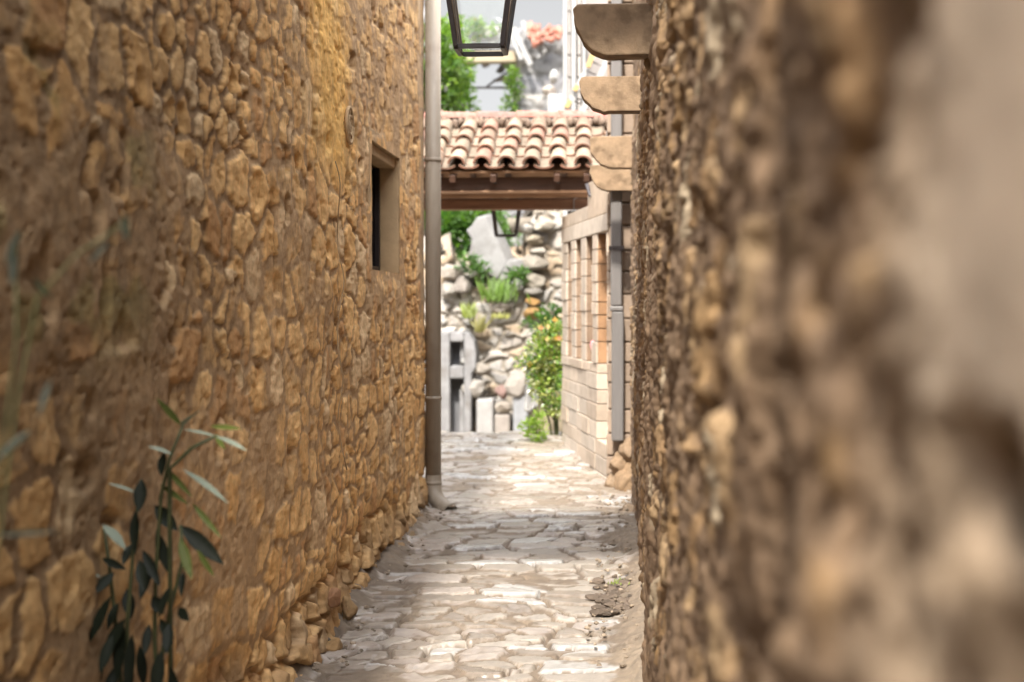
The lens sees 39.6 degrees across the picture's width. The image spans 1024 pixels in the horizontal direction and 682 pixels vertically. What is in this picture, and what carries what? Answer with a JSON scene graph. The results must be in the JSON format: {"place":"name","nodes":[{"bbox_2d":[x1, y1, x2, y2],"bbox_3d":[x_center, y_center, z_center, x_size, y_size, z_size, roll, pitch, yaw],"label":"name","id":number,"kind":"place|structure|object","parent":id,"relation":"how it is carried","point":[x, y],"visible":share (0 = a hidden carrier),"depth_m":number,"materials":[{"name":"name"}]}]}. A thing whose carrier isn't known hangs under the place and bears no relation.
{"place":"outdoors","nodes":[
{"label":"outdoors","id":0,"kind":"place"},
{"bbox_2d":[289,431,644,681],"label":"paving","id":1,"kind":"structure","parent":0,"point":[493,585],"depth_m":6.42,"materials":[{"name":"beige stone"}]},
{"bbox_2d":[0,214,128,540],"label":"oleander","id":2,"kind":"object","parent":1,"relation":"on","point":[12,444],"visible":1,"depth_m":1.80,"materials":[{"name":"green plant"}]},
{"bbox_2d":[89,398,246,681],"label":"oleander","id":3,"kind":"object","parent":1,"relation":"on","point":[119,644],"visible":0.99,"depth_m":3.11,"materials":[{"name":"green plant"}]},
{"bbox_2d":[341,596,357,620],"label":"foundation stone","id":4,"kind":"object","parent":1,"relation":"on","point":[349,607],"visible":1,"depth_m":5.80,"materials":[{"name":"brown stone"}]},
{"bbox_2d":[311,495,638,670],"bbox_3d":[-0.009,1.048,6.826,1.219,0.160,3.650,0,1,4],"label":"rubble","id":5,"kind":"object","parent":1,"relation":"on","point":[610,598],"visible":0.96,"depth_m":6.07,"materials":[{"name":"brown stone"}]},
{"bbox_2d":[604,472,614,487],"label":"rock","id":6,"kind":"object","parent":1,"relation":"on","point":[609,481],"visible":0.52,"depth_m":9.16,"materials":[{"name":"beige stone"}]},
{"bbox_2d":[608,452,626,474],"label":"rock","id":7,"kind":"object","parent":6,"relation":"on","point":[618,462],"visible":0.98,"depth_m":9.12,"materials":[{"name":"beige stone"}]},
{"bbox_2d":[608,577,629,584],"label":"grass tuft","id":8,"kind":"object","parent":1,"relation":"on","point":[616,582],"visible":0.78,"depth_m":6.32,"materials":[{"name":"green plant"}]},
{"bbox_2d":[621,503,632,511],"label":"rock","id":9,"kind":"object","parent":1,"relation":"on","point":[629,506],"visible":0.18,"depth_m":8.27,"materials":[{"name":"beige stone"}]},
{"bbox_2d":[424,0,567,111],"label":"sky","id":10,"kind":"structure","parent":0,"point":[544,12],"materials":[{"name":"white"}]},
{"bbox_2d":[474,274,530,303],"bbox_3d":[-0.134,-0.669,17.782,0.744,0.410,0.354,0,1,4],"label":"grass tuft","id":11,"kind":"object","parent":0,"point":[500,291],"visible":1,"depth_m":17.69,"materials":[{"name":"green plant"}]},
{"bbox_2d":[524,356,537,411],"bbox_3d":[0.182,0.374,12.691,0.156,0.525,0.067,0,1,4],"label":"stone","id":12,"kind":"object","parent":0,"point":[529,405],"visible":0.41,"depth_m":12.69,"materials":[{"name":"white stone"}]},
{"bbox_3d":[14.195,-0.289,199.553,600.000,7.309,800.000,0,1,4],"label":"ground","id":13,"kind":"structure","parent":0,"visible":0},
{"bbox_2d":[0,0,429,681],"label":"stone house","id":14,"kind":"structure","parent":13,"relation":"on","point":[204,146],"depth_m":4.03,"materials":[{"name":"stone"}]},
{"bbox_2d":[328,587,340,607],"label":"foundation stone","id":15,"kind":"object","parent":14,"relation":"attached to","point":[334,596],"visible":1,"depth_m":5.51,"materials":[{"name":"brown stone"}]},
{"bbox_2d":[326,633,342,650],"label":"foundation stone","id":16,"kind":"object","parent":14,"relation":"attached to","point":[334,644],"visible":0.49,"depth_m":5.42,"materials":[{"name":"brown stone"}]},
{"bbox_2d":[335,161,347,469],"bbox_3d":[-0.696,-0.093,5.745,0.029,1.250,0.169,0,1,4],"label":"cable","id":17,"kind":"object","parent":14,"relation":"attached to","point":[338,314],"visible":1,"depth_m":5.75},
{"bbox_2d":[343,106,354,144],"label":"stone","id":18,"kind":"object","parent":14,"relation":"attached to","point":[348,122],"depth_m":6.05,"materials":[{"name":"beige stone"}]},
{"bbox_2d":[366,126,400,273],"bbox_3d":[-0.709,-0.648,7.084,0.167,0.725,0.980,0,1,4],"label":"window","id":19,"kind":"structure","parent":14,"relation":"in","point":[386,213],"depth_m":7.51,"materials":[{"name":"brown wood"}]},
{"bbox_2d":[423,0,456,510],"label":"downspout","id":20,"kind":"object","parent":14,"relation":"attached to","point":[432,160],"visible":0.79,"depth_m":8.46,"materials":[{"name":"grey metal"}]},
{"bbox_2d":[446,0,516,56],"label":"lantern","id":21,"kind":"object","parent":14,"relation":"attached to","point":[503,45],"visible":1,"depth_m":5.01,"materials":[{"name":"metal"}]},
{"bbox_2d":[423,13,481,111],"bbox_3d":[-1.291,-1.773,20.581,1.715,6.072,1.666,0,1,4],"label":"leafy tree","id":22,"kind":"object","parent":13,"relation":"on","point":[453,69],"visible":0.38,"depth_m":20.23,"materials":[{"name":"green plant"}]},
{"bbox_2d":[441,331,478,432],"bbox_3d":[-0.799,0.564,17.772,0.748,1.369,0.400,0,1,4],"label":"ruined doorway","id":23,"kind":"structure","parent":13,"relation":"on","point":[457,409],"depth_m":17.57,"materials":[{"name":"grey stone"}]},
{"bbox_2d":[424,210,522,256],"bbox_3d":[-0.777,-0.387,19.686,2.077,3.372,1.491,0,1,4],"label":"leafy tree","id":24,"kind":"object","parent":13,"relation":"on","point":[457,224],"visible":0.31,"depth_m":19.43,"materials":[{"name":"green plant"}]},
{"bbox_2d":[477,397,494,432],"bbox_3d":[-0.323,1.029,17.724,0.211,0.639,0.350,0,1,4],"label":"building stone","id":25,"kind":"object","parent":13,"relation":"on","point":[485,415],"visible":0.53,"depth_m":17.55,"materials":[{"name":"white stone"}]},
{"bbox_2d":[461,379,485,398],"bbox_3d":[-0.476,0.594,17.665,0.316,0.254,0.269,0,1,4],"label":"boulder","id":26,"kind":"object","parent":25,"relation":"on","point":[476,387],"visible":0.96,"depth_m":17.56,"materials":[{"name":"beige stone"}]},
{"bbox_2d":[474,362,492,375],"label":"boulder","id":27,"kind":"object","parent":26,"relation":"on","point":[482,369],"visible":1,"depth_m":17.60,"materials":[{"name":"grey stone"}]},
{"bbox_2d":[424,210,562,432],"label":"rubble wall","id":28,"kind":"structure","parent":13,"relation":"on","point":[501,343],"depth_m":18.03,"materials":[{"name":"beige stone"}]},
{"bbox_2d":[441,281,456,298],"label":"boulder","id":29,"kind":"object","parent":28,"relation":"on","point":[448,291],"visible":0.99,"depth_m":17.87,"materials":[{"name":"grey stone"}]},
{"bbox_2d":[441,264,464,281],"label":"boulder","id":30,"kind":"object","parent":28,"relation":"on","point":[450,272],"visible":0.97,"depth_m":17.84,"materials":[{"name":"beige stone"}]},
{"bbox_2d":[454,275,470,293],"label":"boulder","id":31,"kind":"object","parent":28,"relation":"on","point":[462,284],"visible":1,"depth_m":17.79,"materials":[{"name":"grey stone"}]},
{"bbox_2d":[453,250,492,283],"bbox_3d":[-0.479,-0.927,17.806,0.544,0.442,0.404,0,1,4],"label":"creeper","id":32,"kind":"object","parent":31,"relation":"on","point":[475,266],"visible":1,"depth_m":17.75,"materials":[{"name":"green plant"}]},
{"bbox_2d":[460,301,477,318],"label":"grass tuft","id":33,"kind":"object","parent":28,"relation":"on","point":[468,312],"visible":1,"depth_m":17.72,"materials":[{"name":"green plant"}]},
{"bbox_2d":[469,314,492,332],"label":"grass tuft","id":34,"kind":"object","parent":28,"relation":"attached to","point":[479,325],"visible":1,"depth_m":17.71,"materials":[{"name":"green plant"}]},
{"bbox_2d":[467,214,513,277],"bbox_3d":[-0.268,-1.210,18.100,0.594,0.830,0.220,0,1,4],"label":"rock","id":35,"kind":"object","parent":28,"relation":"on","point":[491,248],"depth_m":18.00,"materials":[{"name":"grey stone"}]},
{"bbox_2d":[491,301,513,311],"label":"boulder","id":36,"kind":"object","parent":28,"relation":"on","point":[503,306],"visible":1,"depth_m":17.78,"materials":[{"name":"grey stone"}]},
{"bbox_2d":[491,311,509,318],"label":"grass tuft","id":37,"kind":"object","parent":36,"relation":"on","point":[500,315],"visible":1,"depth_m":17.72,"materials":[{"name":"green plant"}]},
{"bbox_2d":[499,257,523,280],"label":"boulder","id":38,"kind":"structure","parent":28,"relation":"on","point":[515,262],"depth_m":17.88,"materials":[{"name":"grey stone"}]},
{"bbox_2d":[502,264,530,285],"bbox_3d":[0.046,-0.831,17.803,0.385,0.288,0.403,-1,2,-19],"label":"creeper","id":39,"kind":"object","parent":28,"relation":"attached to","point":[518,274],"visible":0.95,"depth_m":17.74,"materials":[{"name":"green plant"}]},
{"bbox_2d":[510,278,523,293],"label":"boulder","id":40,"kind":"object","parent":28,"relation":"on","point":[520,287],"visible":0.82,"depth_m":17.80,"materials":[{"name":"grey stone"}]},
{"bbox_2d":[520,224,534,234],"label":"boulder","id":41,"kind":"object","parent":28,"relation":"on","point":[527,229],"visible":1,"depth_m":17.82,"materials":[{"name":"grey stone"}]},
{"bbox_2d":[523,306,541,319],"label":"boulder","id":42,"kind":"object","parent":28,"relation":"on","point":[528,311],"visible":0.6,"depth_m":17.81,"materials":[{"name":"stone"}]},
{"bbox_2d":[525,297,539,305],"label":"boulder","id":43,"kind":"object","parent":28,"relation":"on","point":[534,302],"visible":0.95,"depth_m":17.80,"materials":[{"name":"orange stone"}]},
{"bbox_2d":[523,288,543,294],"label":"boulder","id":44,"kind":"object","parent":28,"relation":"on","point":[532,291],"visible":1,"depth_m":17.79,"materials":[{"name":"grey stone"}]},
{"bbox_2d":[523,272,545,287],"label":"boulder","id":45,"kind":"object","parent":44,"relation":"on","point":[536,280],"visible":1,"depth_m":17.80,"materials":[{"name":"grey stone"}]},
{"bbox_2d":[522,255,548,270],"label":"boulder","id":46,"kind":"object","parent":45,"relation":"on","point":[532,262],"visible":0.98,"depth_m":17.77,"materials":[{"name":"beige stone"}]},
{"bbox_2d":[530,247,545,256],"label":"boulder","id":47,"kind":"object","parent":46,"relation":"on","point":[539,251],"visible":0.98,"depth_m":17.77,"materials":[{"name":"grey stone"}]},
{"bbox_2d":[525,235,543,244],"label":"boulder","id":48,"kind":"object","parent":28,"relation":"on","point":[535,239],"visible":1,"depth_m":17.82,"materials":[{"name":"beige stone"}]},
{"bbox_2d":[533,221,555,231],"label":"boulder","id":49,"kind":"object","parent":28,"relation":"on","point":[543,226],"visible":1,"depth_m":17.75,"materials":[{"name":"beige stone"}]},
{"bbox_2d":[424,7,567,249],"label":"ruined building","id":50,"kind":"structure","parent":13,"relation":"on","point":[535,56],"depth_m":23.89,"materials":[{"name":"stone"}]},
{"bbox_2d":[460,13,501,42],"bbox_3d":[-0.530,-5.217,23.699,1.115,0.545,0.474,0,1,4],"label":"creeper","id":51,"kind":"object","parent":50,"relation":"attached to","point":[479,26],"visible":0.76,"depth_m":23.67,"materials":[{"name":"green plant"}]},
{"bbox_2d":[498,61,526,111],"bbox_3d":[0.012,-4.139,23.687,0.484,1.014,0.455,-1,2,-28],"label":"creeper","id":52,"kind":"object","parent":50,"relation":"attached to","point":[513,73],"visible":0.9,"depth_m":23.62,"materials":[{"name":"green plant"}]},
{"bbox_2d":[495,412,511,432],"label":"building stone","id":53,"kind":"object","parent":13,"relation":"on","point":[503,421],"visible":0.49,"depth_m":17.54,"materials":[{"name":"beige stone"}]},
{"bbox_2d":[494,399,511,412],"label":"boulder","id":54,"kind":"object","parent":53,"relation":"on","point":[503,406],"visible":1,"depth_m":17.51,"materials":[{"name":"beige stone"}]},
{"bbox_2d":[495,385,506,398],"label":"boulder","id":55,"kind":"object","parent":54,"relation":"on","point":[500,391],"visible":1,"depth_m":17.50,"materials":[{"name":"pink stone"}]},
{"bbox_2d":[424,110,606,210],"bbox_3d":[-0.472,-0.258,11.487,2.607,3.331,2.981,0,1,4],"label":"tiled canopy","id":56,"kind":"object","parent":13,"relation":"on","point":[542,160],"visible":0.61,"depth_m":11.27,"materials":[{"name":"ceramic"}]},
{"bbox_2d":[490,173,522,236],"bbox_3d":[-0.050,-1.302,12.249,0.305,0.806,0.305,0,1,4],"label":"lantern","id":57,"kind":"object","parent":56,"relation":"hanging from","point":[517,222],"visible":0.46,"depth_m":12.17,"materials":[{"name":"metal"}]},
{"bbox_2d":[513,395,529,430],"bbox_3d":[0.117,1.009,17.693,0.184,0.681,0.350,0,1,4],"label":"building stone","id":58,"kind":"object","parent":13,"relation":"on","point":[519,413],"visible":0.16,"depth_m":17.52,"materials":[{"name":"white stone"}]},
{"bbox_2d":[504,370,525,396],"bbox_3d":[0.051,0.525,17.568,0.294,0.332,0.248,0,1,4],"label":"boulder","id":59,"kind":"object","parent":58,"relation":"on","point":[514,385],"visible":0.85,"depth_m":17.47,"materials":[{"name":"beige stone"}]},
{"bbox_2d":[517,407,549,442],"bbox_3d":[0.168,0.694,11.354,0.278,0.348,0.243,0,1,4],"label":"shrub","id":60,"kind":"object","parent":13,"relation":"on","point":[533,421],"visible":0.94,"depth_m":11.34,"materials":[{"name":"green plant"}]},
{"bbox_2d":[513,316,563,435],"bbox_3d":[0.269,0.334,11.759,0.541,1.090,0.490,0,1,4],"label":"flowering bush","id":61,"kind":"object","parent":13,"relation":"on","point":[544,362],"visible":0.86,"depth_m":11.70,"materials":[{"name":"green plant"}]},
{"bbox_2d":[536,391,561,430],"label":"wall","id":62,"kind":"structure","parent":13,"relation":"on","point":[552,422],"depth_m":12.78,"materials":[{"name":"beige stone"}]},
{"bbox_2d":[561,181,609,480],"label":"block wall","id":63,"kind":"structure","parent":13,"relation":"on","point":[585,293],"depth_m":10.18,"materials":[{"name":"stone"}]},
{"bbox_2d":[563,0,607,300],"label":"pale house","id":64,"kind":"structure","parent":13,"relation":"on","point":[579,61],"depth_m":15.53,"materials":[{"name":"white paint"}]},
{"bbox_2d":[518,301,561,335],"bbox_3d":[0.410,-0.229,17.510,0.632,0.525,0.472,-1,2,-28],"label":"creeper","id":65,"kind":"object","parent":64,"relation":"attached to","point":[548,315],"visible":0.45,"depth_m":17.47,"materials":[{"name":"green plant"}]},
{"bbox_2d":[613,462,631,491],"bbox_3d":[0.722,0.901,9.086,0.149,0.251,0.141,0,1,4],"label":"rock","id":66,"kind":"object","parent":13,"relation":"on","point":[622,481],"visible":0.48,"depth_m":9.05,"materials":[{"name":"beige stone"}]},
{"bbox_2d":[618,436,631,461],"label":"rock","id":67,"kind":"object","parent":66,"relation":"on","point":[624,450],"visible":0.55,"depth_m":9.11,"materials":[{"name":"beige stone"}]},
{"bbox_2d":[573,0,1023,681],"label":"stone house","id":68,"kind":"structure","parent":13,"relation":"on","point":[823,256],"depth_m":0.81,"materials":[{"name":"stone"}]},
{"bbox_2d":[609,0,623,440],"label":"downspout","id":69,"kind":"object","parent":68,"relation":"attached to","point":[616,247],"visible":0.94,"depth_m":9.09,"materials":[{"name":"metal"}]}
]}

